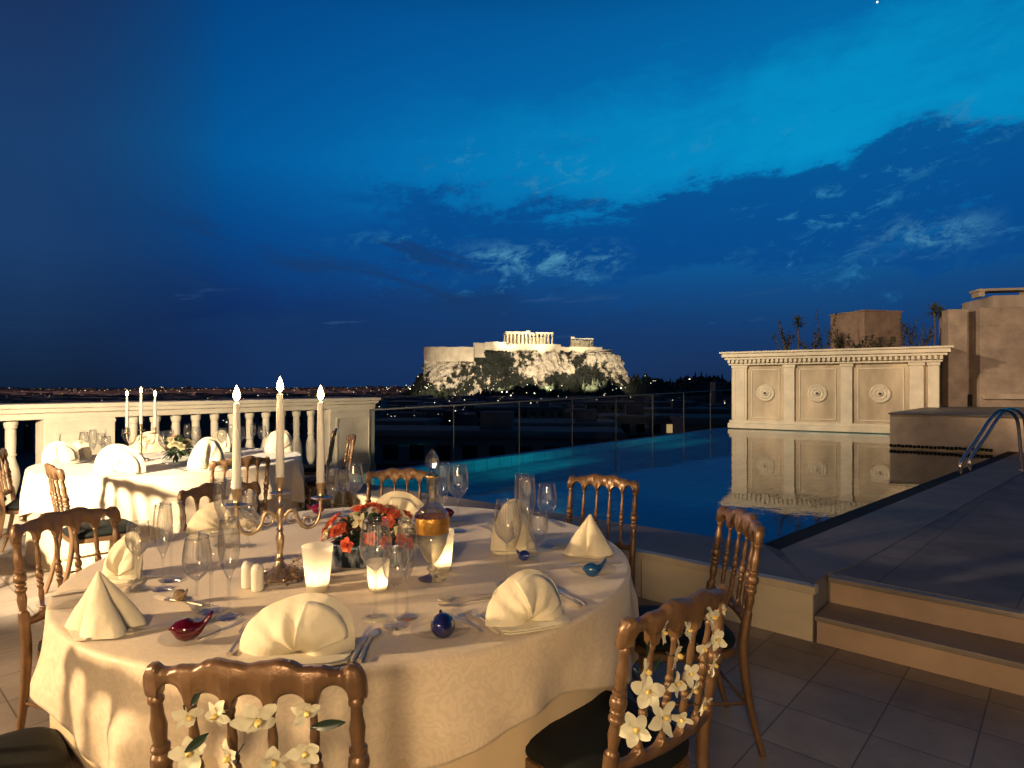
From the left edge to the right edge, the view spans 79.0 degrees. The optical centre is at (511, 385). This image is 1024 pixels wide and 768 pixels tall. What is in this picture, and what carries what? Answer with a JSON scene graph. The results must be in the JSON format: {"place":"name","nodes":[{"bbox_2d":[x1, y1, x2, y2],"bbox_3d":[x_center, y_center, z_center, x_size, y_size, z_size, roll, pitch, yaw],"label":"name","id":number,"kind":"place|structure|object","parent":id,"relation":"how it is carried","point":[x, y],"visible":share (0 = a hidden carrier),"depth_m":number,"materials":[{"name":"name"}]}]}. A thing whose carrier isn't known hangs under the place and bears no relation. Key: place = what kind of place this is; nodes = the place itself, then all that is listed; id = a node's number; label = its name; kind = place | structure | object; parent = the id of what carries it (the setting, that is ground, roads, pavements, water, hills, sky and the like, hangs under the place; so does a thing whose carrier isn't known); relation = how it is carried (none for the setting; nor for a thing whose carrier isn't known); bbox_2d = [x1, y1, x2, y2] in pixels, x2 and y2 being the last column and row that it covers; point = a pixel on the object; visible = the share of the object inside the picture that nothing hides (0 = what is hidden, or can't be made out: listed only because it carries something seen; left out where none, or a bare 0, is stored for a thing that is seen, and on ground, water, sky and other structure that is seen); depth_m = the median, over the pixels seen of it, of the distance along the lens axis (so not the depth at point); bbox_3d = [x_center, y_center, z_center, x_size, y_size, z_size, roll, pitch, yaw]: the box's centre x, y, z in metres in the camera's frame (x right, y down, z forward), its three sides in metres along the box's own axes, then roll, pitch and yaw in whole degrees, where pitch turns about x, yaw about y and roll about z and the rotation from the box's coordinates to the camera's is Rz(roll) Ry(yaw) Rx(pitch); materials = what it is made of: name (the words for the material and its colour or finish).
{"place":"outdoors","nodes":[
{"label":"outdoors","id":0,"kind":"place"},
{"bbox_2d":[0,388,248,500],"bbox_3d":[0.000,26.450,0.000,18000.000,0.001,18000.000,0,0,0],"label":"city ground","id":1,"kind":"structure","parent":0,"point":[25,458],"depth_m":220.48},
{"bbox_2d":[0,386,731,449],"bbox_3d":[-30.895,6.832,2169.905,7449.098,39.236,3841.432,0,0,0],"label":"distant city","id":2,"kind":"object","parent":1,"relation":"on","point":[464,415],"visible":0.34,"depth_m":506.16},
{"bbox_2d":[584,397,697,418],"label":"apartment building","id":3,"kind":"structure","parent":1,"relation":"on","point":[604,406],"depth_m":231.30,"materials":[{"name":"black"}]},
{"bbox_2d":[710,382,722,402],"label":"apartment building","id":4,"kind":"structure","parent":1,"relation":"on","point":[716,396],"depth_m":420.01,"materials":[{"name":"black"}]},
{"bbox_2d":[253,410,381,464],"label":"apartment building","id":5,"kind":"structure","parent":0,"point":[257,428],"depth_m":150.64,"materials":[{"name":"black"}]},
{"bbox_2d":[375,418,440,425],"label":"apartment building","id":6,"kind":"structure","parent":0,"point":[411,421],"depth_m":96.38,"materials":[{"name":"black"}]},
{"bbox_2d":[375,411,624,469],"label":"apartment building","id":7,"kind":"structure","parent":0,"point":[495,433],"depth_m":62.26,"materials":[{"name":"black"}]},
{"bbox_2d":[383,445,397,459],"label":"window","id":8,"kind":"structure","parent":7,"relation":"in","point":[389,451],"depth_m":62.90,"materials":[{"name":"black"}]},
{"bbox_2d":[409,445,423,459],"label":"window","id":9,"kind":"structure","parent":7,"relation":"in","point":[416,452],"depth_m":62.58,"materials":[{"name":"black"}]},
{"bbox_2d":[436,445,450,459],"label":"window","id":10,"kind":"structure","parent":7,"relation":"in","point":[443,452],"depth_m":62.26,"materials":[{"name":"black"}]},
{"bbox_2d":[0,469,1023,767],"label":"terrace floor","id":11,"kind":"structure","parent":0,"point":[816,705],"depth_m":2.79,"materials":[{"name":"tile"}]},
{"bbox_2d":[0,448,25,552],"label":"banquet chair","id":12,"kind":"object","parent":11,"relation":"on","point":[12,507],"visible":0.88,"depth_m":5.35,"materials":[{"name":"brown wood"}]},
{"bbox_2d":[0,727,73,767],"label":"banquet chair","id":13,"kind":"object","parent":11,"relation":"on","point":[38,747],"visible":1,"depth_m":1.68,"materials":[{"name":"black fabric"}]},
{"bbox_2d":[9,506,120,730],"bbox_3d":[-1.679,0.989,2.548,0.522,0.929,0.444,0,0,22],"label":"banquet chair","id":14,"kind":"object","parent":11,"relation":"on","point":[73,519],"visible":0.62,"depth_m":2.50,"materials":[{"name":"brown wood"}]},
{"bbox_2d":[44,463,141,593],"bbox_3d":[-2.966,0.989,4.380,0.444,0.929,0.522,0,0,44],"label":"banquet chair","id":15,"kind":"object","parent":11,"relation":"on","point":[85,532],"visible":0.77,"depth_m":4.22,"materials":[{"name":"brown wood"}]},
{"bbox_2d":[0,397,380,528],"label":"stone balustrade","id":16,"kind":"object","parent":11,"relation":"on","point":[71,422],"visible":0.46,"depth_m":7.83,"materials":[{"name":"stone"}]},
{"bbox_2d":[177,480,260,532],"bbox_3d":[-1.433,0.989,3.253,0.522,0.929,0.444,0,0,41],"label":"banquet chair","id":17,"kind":"object","parent":11,"relation":"on","point":[197,494],"visible":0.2,"depth_m":3.37,"materials":[{"name":"brown wood"}]},
{"bbox_2d":[209,455,269,515],"bbox_3d":[-2.181,0.989,4.822,0.444,0.929,0.522,0,0,-43],"label":"banquet chair","id":18,"kind":"object","parent":11,"relation":"on","point":[247,462],"visible":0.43,"depth_m":4.69,"materials":[{"name":"brown wood"}]},
{"bbox_2d":[142,657,369,767],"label":"banquet chair","id":19,"kind":"object","parent":11,"relation":"on","point":[229,682],"visible":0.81,"depth_m":1.20,"materials":[{"name":"brown wood"}]},
{"bbox_2d":[167,736,205,767],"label":"orchid bloom","id":20,"kind":"object","parent":19,"relation":"attached to","point":[191,759],"visible":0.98,"depth_m":1.19,"materials":[{"name":"beige plant"}]},
{"bbox_2d":[171,705,204,729],"bbox_3d":[-0.619,0.634,1.188,0.043,0.049,0.044,0,0,0],"label":"orchid bloom","id":21,"kind":"object","parent":19,"relation":"attached to","point":[180,717],"visible":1,"depth_m":1.18,"materials":[{"name":"beige plant"}]},
{"bbox_2d":[204,700,229,725],"bbox_3d":[-0.560,0.624,1.181,0.049,0.058,0.040,0,0,-18],"label":"orchid bloom","id":22,"kind":"object","parent":19,"relation":"attached to","point":[211,715],"visible":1,"depth_m":1.18,"materials":[{"name":"beige plant"}]},
{"bbox_2d":[220,738,243,767],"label":"orchid bloom","id":23,"kind":"object","parent":19,"relation":"attached to","point":[227,753],"visible":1,"depth_m":1.19,"materials":[{"name":"beige plant"}]},
{"bbox_2d":[229,703,276,732],"bbox_3d":[-0.490,0.631,1.178,0.085,0.071,0.038,0,0,-10],"label":"orchid bloom","id":24,"kind":"object","parent":19,"relation":"attached to","point":[247,722],"visible":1,"depth_m":1.17,"materials":[{"name":"beige plant"}]},
{"bbox_2d":[256,746,288,767],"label":"orchid bloom","id":25,"kind":"object","parent":19,"relation":"attached to","point":[273,752],"visible":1,"depth_m":1.19,"materials":[{"name":"beige plant"}]},
{"bbox_2d":[286,743,318,765],"bbox_3d":[-0.399,0.709,1.198,0.065,0.058,0.040,0,0,0],"label":"orchid bloom","id":26,"kind":"object","parent":19,"relation":"attached to","point":[309,755],"visible":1,"depth_m":1.19,"materials":[{"name":"beige plant"}]},
{"bbox_2d":[291,702,320,726],"bbox_3d":[-0.390,0.621,1.185,0.040,0.055,0.048,0,0,36],"label":"orchid bloom","id":27,"kind":"object","parent":19,"relation":"attached to","point":[303,711],"visible":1,"depth_m":1.18,"materials":[{"name":"beige plant"}]},
{"bbox_2d":[310,719,345,730],"bbox_3d":[-0.353,0.648,1.188,0.068,0.021,0.008,0,0,0],"label":"leaf","id":28,"kind":"object","parent":19,"relation":"attached to","point":[329,724],"visible":1,"depth_m":1.19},
{"bbox_2d":[303,428,336,475],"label":"banquet chair","id":29,"kind":"object","parent":11,"relation":"on","point":[309,469],"visible":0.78,"depth_m":7.49,"materials":[{"name":"brown wood"}]},
{"bbox_2d":[305,434,355,510],"bbox_3d":[-1.945,0.989,6.666,0.522,0.929,0.444,0,0,-22],"label":"banquet chair","id":30,"kind":"object","parent":11,"relation":"on","point":[310,482],"visible":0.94,"depth_m":6.54,"materials":[{"name":"brown wood"}]},
{"bbox_2d":[365,467,435,505],"bbox_3d":[-0.699,0.989,3.748,0.444,0.929,0.522,0,0,-3],"label":"banquet chair","id":31,"kind":"object","parent":11,"relation":"on","point":[394,475],"visible":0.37,"depth_m":3.96,"materials":[{"name":"brown wood"}]},
{"bbox_2d":[369,390,728,471],"bbox_3d":[2.511,0.778,15.014,0.030,1.334,14.205,0,0,42],"label":"glass fence","id":32,"kind":"object","parent":11,"relation":"on","point":[370,410],"visible":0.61,"depth_m":12.36,"materials":[{"name":"glass"}]},
{"bbox_2d":[304,476,808,582],"bbox_3d":[-0.305,1.280,5.836,6.089,0.300,0.731,0,0,42],"label":"coping","id":33,"kind":"object","parent":11,"relation":"on","point":[697,547],"visible":0.23,"depth_m":4.57,"materials":[{"name":"stone"}]},
{"bbox_2d":[301,488,817,641],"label":"pool wall","id":34,"kind":"structure","parent":11,"relation":"on","point":[782,605],"depth_m":3.89,"materials":[{"name":"stone"}]},
{"bbox_2d":[566,473,638,588],"bbox_3d":[0.434,0.989,3.485,0.444,0.929,0.522,0,0,29],"label":"banquet chair","id":35,"kind":"object","parent":11,"relation":"on","point":[598,481],"visible":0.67,"depth_m":3.64,"materials":[{"name":"brown wood"}]},
{"bbox_2d":[525,584,730,767],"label":"banquet chair","id":36,"kind":"object","parent":11,"relation":"on","point":[586,735],"visible":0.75,"depth_m":1.65,"materials":[{"name":"brown wood"}]},
{"bbox_2d":[619,712,651,747],"bbox_3d":[0.288,0.821,1.480,0.082,0.074,0.040,0,0,0],"label":"orchid bloom","id":37,"kind":"object","parent":36,"relation":"attached to","point":[630,735],"visible":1,"depth_m":1.48,"materials":[{"name":"beige plant"}]},
{"bbox_2d":[631,674,665,708],"bbox_3d":[0.325,0.728,1.480,0.087,0.068,0.034,0,0,-17],"label":"orchid bloom","id":38,"kind":"object","parent":36,"relation":"attached to","point":[645,698],"visible":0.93,"depth_m":1.48,"materials":[{"name":"beige plant"}]},
{"bbox_2d":[648,701,674,736],"bbox_3d":[0.366,0.812,1.524,0.074,0.074,0.053,0,0,0],"label":"orchid bloom","id":39,"kind":"object","parent":36,"relation":"attached to","point":[656,722],"visible":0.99,"depth_m":1.52,"materials":[{"name":"beige plant"}]},
{"bbox_2d":[662,671,686,697],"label":"orchid bloom","id":40,"kind":"object","parent":36,"relation":"attached to","point":[680,686],"visible":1,"depth_m":1.53,"materials":[{"name":"beige plant"}]},
{"bbox_2d":[671,708,693,728],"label":"orchid bloom","id":41,"kind":"object","parent":36,"relation":"attached to","point":[682,721],"visible":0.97,"depth_m":1.56,"materials":[{"name":"beige plant"}]},
{"bbox_2d":[684,664,699,688],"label":"orchid bloom","id":42,"kind":"object","parent":36,"relation":"attached to","point":[691,675],"visible":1,"depth_m":1.56,"materials":[{"name":"beige plant"}]},
{"bbox_2d":[710,629,726,650],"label":"orchid bloom","id":43,"kind":"object","parent":36,"relation":"attached to","point":[718,635],"visible":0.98,"depth_m":1.64,"materials":[{"name":"beige plant"}]},
{"bbox_2d":[628,506,765,757],"bbox_3d":[0.746,0.989,2.613,0.522,0.929,0.444,0,0,-2],"label":"banquet chair","id":44,"kind":"object","parent":11,"relation":"on","point":[749,526],"visible":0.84,"depth_m":2.47,"materials":[{"name":"brown wood"}]},
{"bbox_2d":[829,309,902,348],"bbox_3d":[10.971,-0.412,19.300,1.410,3.725,1.410,0,0,-14],"label":"roof box","id":45,"kind":"object","parent":11,"relation":"on","point":[858,324],"visible":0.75,"depth_m":18.71,"materials":[{"name":"stone"}]},
{"bbox_2d":[763,472,1023,639],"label":"pool deck","id":46,"kind":"structure","parent":11,"relation":"on","point":[973,550],"depth_m":4.07,"materials":[{"name":"stone"}]},
{"bbox_2d":[764,451,1017,549],"bbox_3d":[5.199,1.136,7.490,9.280,0.020,0.150,0,0,-43],"label":"pool overflow channel","id":47,"kind":"object","parent":46,"relation":"on","point":[782,542],"visible":0.71,"depth_m":5.66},
{"bbox_2d":[780,452,1023,584],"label":"side coping","id":48,"kind":"object","parent":46,"relation":"on","point":[817,558],"visible":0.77,"depth_m":5.05,"materials":[{"name":"stone"}]},
{"bbox_2d":[958,407,1023,472],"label":"pool ladder","id":49,"kind":"object","parent":48,"relation":"on","point":[1002,411],"visible":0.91,"depth_m":8.18,"materials":[{"name":"silver metal"}]},
{"bbox_2d":[888,405,1023,453],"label":"stone block","id":50,"kind":"structure","parent":46,"relation":"on","point":[951,429],"depth_m":11.22,"materials":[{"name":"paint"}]},
{"bbox_2d":[814,575,1023,695],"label":"terrace steps","id":51,"kind":"structure","parent":11,"relation":"on","point":[979,643],"depth_m":3.26,"materials":[{"name":"stone"}]},
{"bbox_2d":[939,287,1023,406],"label":"tall stone wall","id":52,"kind":"structure","parent":11,"relation":"on","point":[982,364],"depth_m":15.12,"materials":[{"name":"stone"}]},
{"bbox_2d":[0,0,1023,387],"label":"sky","id":53,"kind":"structure","parent":0,"point":[194,193],"materials":[{"name":"blue"}]},
{"bbox_2d":[399,350,640,395],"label":"acropolis rock","id":54,"kind":"object","parent":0,"point":[573,370],"visible":0.72,"depth_m":808.38,"materials":[{"name":"stone"}]},
{"bbox_2d":[424,342,611,361],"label":"fortress wall","id":55,"kind":"structure","parent":54,"relation":"on","point":[455,354],"depth_m":812.18,"materials":[{"name":"stone"}]},
{"bbox_2d":[503,331,552,344],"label":"ruined temple","id":56,"kind":"structure","parent":55,"relation":"on","point":[517,338],"depth_m":834.98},
{"bbox_2d":[474,401,565,425],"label":"apartment building","id":57,"kind":"structure","parent":0,"point":[543,410],"depth_m":190.11,"materials":[{"name":"black"}]},
{"bbox_2d":[514,409,617,426],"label":"apartment building","id":58,"kind":"structure","parent":0,"point":[586,417],"depth_m":93.80,"materials":[{"name":"black"}]},
{"bbox_2d":[410,372,731,400],"bbox_3d":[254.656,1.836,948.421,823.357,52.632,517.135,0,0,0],"label":"wooded slope","id":59,"kind":"structure","parent":0,"point":[540,391],"depth_m":761.21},
{"bbox_2d":[597,405,681,439],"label":"apartment building","id":60,"kind":"structure","parent":0,"point":[634,421],"depth_m":110.11,"materials":[{"name":"black"}]},
{"bbox_2d":[634,380,681,394],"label":"wooded hill","id":61,"kind":"structure","parent":0,"point":[651,389],"depth_m":859.95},
{"bbox_2d":[338,428,999,543],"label":"pool water","id":62,"kind":"structure","parent":0,"point":[779,483],"depth_m":8.15,"materials":[{"name":"blue liquid"}]},
{"bbox_2d":[644,401,731,414],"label":"apartment building","id":63,"kind":"structure","parent":0,"point":[676,407],"depth_m":150.08,"materials":[{"name":"black"}]},
{"bbox_2d":[670,414,731,433],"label":"apartment building","id":64,"kind":"structure","parent":0,"point":[695,422],"depth_m":60.28,"materials":[{"name":"black"}]},
{"bbox_2d":[671,379,731,395],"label":"wooded hill","id":65,"kind":"structure","parent":0,"point":[705,386],"depth_m":959.04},
{"bbox_3d":[-0.598,1.080,2.580,2.092,0.740,2.092,0,0,0],"label":"round table","id":66,"kind":"object","parent":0,"visible":0},
{"bbox_2d":[50,684,626,767],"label":"under cloth","id":67,"kind":"object","parent":66,"relation":"on","point":[506,749],"visible":0.03,"depth_m":1.72,"materials":[{"name":"fabric"}]},
{"bbox_2d":[30,505,638,767],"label":"tablecloth","id":68,"kind":"object","parent":67,"relation":"on","point":[462,690],"visible":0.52,"depth_m":1.73,"materials":[{"name":"fabric"}]},
{"bbox_2d":[64,571,147,641],"bbox_3d":[-1.177,0.617,1.780,0.231,0.158,0.182,0,0,-8],"label":"folded napkin","id":69,"kind":"object","parent":68,"relation":"on","point":[105,607],"visible":1,"depth_m":1.76,"materials":[{"name":"fabric"}]},
{"bbox_2d":[93,532,144,583],"bbox_3d":[-1.424,0.616,2.259,0.186,0.159,0.118,0,0,20],"label":"folded napkin","id":70,"kind":"object","parent":68,"relation":"on","point":[123,563],"visible":0.99,"depth_m":2.23,"materials":[{"name":"fabric"}]},
{"bbox_2d":[185,500,263,536],"bbox_3d":[-1.379,0.625,2.992,0.346,0.140,0.198,0,0,-30],"label":"folded napkin","id":71,"kind":"object","parent":68,"relation":"on","point":[205,519],"visible":0.84,"depth_m":2.97,"materials":[{"name":"fabric"}]},
{"bbox_2d":[241,561,252,588],"bbox_3d":[-0.915,0.650,2.149,0.042,0.092,0.042,0,0,0],"label":"shaker","id":72,"kind":"object","parent":68,"relation":"on","point":[246,566],"visible":0.84,"depth_m":2.13,"materials":[{"name":"beige ceramic"}]},
{"bbox_2d":[251,563,263,591],"bbox_3d":[-0.868,0.650,2.117,0.042,0.092,0.042,0,0,0],"label":"shaker","id":73,"kind":"object","parent":68,"relation":"on","point":[257,577],"visible":1,"depth_m":2.10,"materials":[{"name":"beige ceramic"}]},
{"bbox_2d":[225,476,330,583],"bbox_3d":[-0.845,0.514,2.261,0.364,0.367,0.159,0,0,-30],"label":"candelabra","id":74,"kind":"object","parent":68,"relation":"on","point":[275,573],"visible":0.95,"depth_m":2.25,"materials":[{"name":"gold metal"}]},
{"bbox_2d":[232,385,240,488],"bbox_3d":[-0.970,0.185,2.189,0.030,0.377,0.030,0,0,0],"label":"taper candle","id":75,"kind":"object","parent":74,"relation":"on","point":[236,463],"visible":0.99,"depth_m":2.18,"materials":[{"name":"white wax"}]},
{"bbox_2d":[276,378,283,476],"bbox_3d":[-0.845,0.154,2.261,0.030,0.377,0.030,0,0,0],"label":"taper candle","id":76,"kind":"object","parent":74,"relation":"on","point":[279,439],"visible":1,"depth_m":2.25,"materials":[{"name":"white wax"}]},
{"bbox_2d":[316,385,324,482],"bbox_3d":[-0.719,0.185,2.334,0.030,0.377,0.030,0,0,0],"label":"taper candle","id":77,"kind":"object","parent":74,"relation":"on","point":[320,469],"visible":0.98,"depth_m":2.32,"materials":[{"name":"white wax"}]},
{"bbox_2d":[282,555,304,585],"bbox_3d":[-0.749,0.648,2.191,0.119,0.093,0.094,0,0,-23],"label":"leafy sprig","id":78,"kind":"object","parent":68,"relation":"on","point":[295,572],"visible":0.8,"depth_m":2.18,"materials":[{"name":"green plant"}]},
{"bbox_2d":[237,593,357,666],"bbox_3d":[-0.559,0.624,1.614,0.302,0.143,0.171,0,0,-2],"label":"folded napkin","id":79,"kind":"object","parent":68,"relation":"on","point":[312,628],"visible":0.99,"depth_m":1.59,"materials":[{"name":"fabric"}]},
{"bbox_2d":[301,542,332,592],"bbox_3d":[-0.663,0.620,2.117,0.104,0.152,0.104,0,0,0],"label":"candle tumbler","id":80,"kind":"object","parent":68,"relation":"on","point":[317,558],"visible":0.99,"depth_m":2.08,"materials":[{"name":"white glass"}]},
{"bbox_2d":[320,501,426,567],"bbox_3d":[-0.543,0.578,2.447,0.411,0.236,0.301,0,0,0],"label":"flower arrangement","id":81,"kind":"object","parent":68,"relation":"on","point":[346,551],"visible":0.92,"depth_m":2.37,"materials":[{"name":"red plant"}]},
{"bbox_2d":[366,557,389,592],"bbox_3d":[-0.457,0.645,2.117,0.080,0.100,0.080,0,0,0],"label":"candle tumbler","id":82,"kind":"object","parent":68,"relation":"on","point":[377,581],"visible":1,"depth_m":2.09,"materials":[{"name":"white glass"}]},
{"bbox_2d":[368,491,429,532],"bbox_3d":[-0.550,0.608,3.031,0.338,0.175,0.192,0,0,6],"label":"folded napkin","id":83,"kind":"object","parent":68,"relation":"on","point":[406,501],"visible":0.32,"depth_m":3.03,"materials":[{"name":"fabric"}]},
{"bbox_2d":[414,451,449,579],"bbox_3d":[-0.288,0.462,2.238,0.128,0.468,0.128,0,0,0],"label":"crystal decanter","id":84,"kind":"object","parent":68,"relation":"on","point":[430,524],"visible":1,"depth_m":2.21,"materials":[{"name":"clear glass"}]},
{"bbox_2d":[430,528,453,571],"bbox_3d":[-0.265,0.621,2.347,0.092,0.150,0.092,0,0,0],"label":"candle tumbler","id":85,"kind":"object","parent":68,"relation":"on","point":[442,563],"visible":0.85,"depth_m":2.31,"materials":[{"name":"white glass"}]},
{"bbox_2d":[430,609,455,637],"bbox_3d":[-0.195,0.655,1.707,0.113,0.068,0.070,0,0,52],"label":"glass ornament","id":86,"kind":"object","parent":68,"relation":"on","point":[443,624],"visible":1,"depth_m":1.67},
{"bbox_2d":[490,499,536,554],"bbox_3d":[0.006,0.590,2.630,0.196,0.212,0.125,0,0,-10],"label":"folded napkin","id":87,"kind":"object","parent":68,"relation":"on","point":[509,519],"visible":0.97,"depth_m":2.61,"materials":[{"name":"fabric"}]},
{"bbox_2d":[485,569,570,634],"bbox_3d":[0.044,0.624,1.829,0.252,0.142,0.146,0,0,-22],"label":"folded napkin","id":88,"kind":"object","parent":68,"relation":"on","point":[525,601],"visible":1,"depth_m":1.81,"materials":[{"name":"fabric"}]},
{"bbox_2d":[563,514,614,558],"bbox_3d":[0.326,0.615,2.575,0.205,0.161,0.158,0,0,-37],"label":"folded napkin","id":89,"kind":"object","parent":68,"relation":"on","point":[588,539],"visible":1,"depth_m":2.55,"materials":[{"name":"fabric"}]},
{"bbox_3d":[-3.200,1.080,5.920,2.220,0.740,2.220,0,0,0],"label":"round table","id":90,"kind":"object","parent":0,"visible":0},
{"bbox_2d":[25,492,300,571],"bbox_3d":[-3.198,1.079,5.915,2.274,0.745,2.274,0,0,0],"label":"under cloth","id":91,"kind":"object","parent":90,"relation":"on","point":[46,544],"visible":0.18,"depth_m":4.88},
{"bbox_2d":[19,448,305,542],"bbox_3d":[-3.183,0.963,5.907,2.378,0.530,2.375,0,0,0],"label":"tablecloth","id":92,"kind":"object","parent":91,"relation":"on","point":[134,498],"visible":0.56,"depth_m":4.89,"materials":[{"name":"fabric"}]},
{"bbox_2d":[41,441,78,465],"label":"folded napkin","id":93,"kind":"object","parent":92,"relation":"on","point":[59,453],"visible":1,"depth_m":5.51,"materials":[{"name":"fabric"}]},
{"bbox_2d":[72,440,94,459],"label":"folded napkin","id":94,"kind":"object","parent":92,"relation":"on","point":[83,449],"visible":0.48,"depth_m":5.94,"materials":[{"name":"fabric"}]},
{"bbox_2d":[86,444,146,474],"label":"folded napkin","id":95,"kind":"object","parent":92,"relation":"on","point":[119,459],"visible":0.99,"depth_m":4.93,"materials":[{"name":"fabric"}]},
{"bbox_2d":[124,424,157,460],"bbox_3d":[-3.440,0.525,5.759,0.342,0.345,0.149,0,0,4],"label":"candelabra","id":96,"kind":"object","parent":92,"relation":"on","point":[140,437],"visible":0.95,"depth_m":5.75,"materials":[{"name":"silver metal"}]},
{"bbox_2d":[129,431,166,452],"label":"folded napkin","id":97,"kind":"object","parent":92,"relation":"on","point":[156,447],"visible":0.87,"depth_m":6.51,"materials":[{"name":"fabric"}]},
{"bbox_2d":[161,434,193,462],"bbox_3d":[-2.973,0.563,5.538,0.282,0.264,0.246,0,0,-11],"label":"flower arrangement","id":98,"kind":"object","parent":92,"relation":"on","point":[176,441],"visible":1,"depth_m":5.50,"materials":[{"name":"white plant"}]},
{"bbox_2d":[187,437,224,471],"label":"folded napkin","id":99,"kind":"object","parent":92,"relation":"on","point":[206,451],"visible":0.81,"depth_m":5.11,"materials":[{"name":"fabric"}]},
{"bbox_2d":[211,430,231,452],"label":"folded napkin","id":100,"kind":"object","parent":92,"relation":"on","point":[222,436],"visible":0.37,"depth_m":6.51,"materials":[{"name":"fabric"}]},
{"bbox_2d":[265,430,292,452],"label":"folded napkin","id":101,"kind":"object","parent":92,"relation":"on","point":[270,444],"visible":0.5,"depth_m":6.51,"materials":[{"name":"fabric"}]},
{"bbox_3d":[-0.882,0.686,1.700,0.156,0.014,0.156,0,0,0],"label":"side plate","id":102,"kind":"object","parent":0,"visible":0},
{"bbox_2d":[168,610,213,641],"bbox_3d":[-0.872,0.651,1.686,0.063,0.075,0.102,0,0,44],"label":"glass bird","id":103,"kind":"object","parent":102,"relation":"on","point":[186,629],"visible":1,"depth_m":1.66},
{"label":"pool basin","id":104,"kind":"structure","parent":0,"visible":0},
{"bbox_2d":[719,345,953,433],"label":"fountain wall","id":105,"kind":"structure","parent":104,"relation":"on","point":[860,390],"depth_m":15.88,"materials":[{"name":"stone"}]},
{"bbox_3d":[0.299,0.686,2.322,0.180,0.014,0.180,0,0,0],"label":"side plate","id":106,"kind":"object","parent":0,"visible":0},
{"bbox_2d":[582,558,605,576],"bbox_3d":[0.295,0.657,2.247,0.086,0.064,0.053,0,0,-41],"label":"glass bird","id":107,"kind":"object","parent":106,"relation":"on","point":[591,569],"visible":1,"depth_m":2.23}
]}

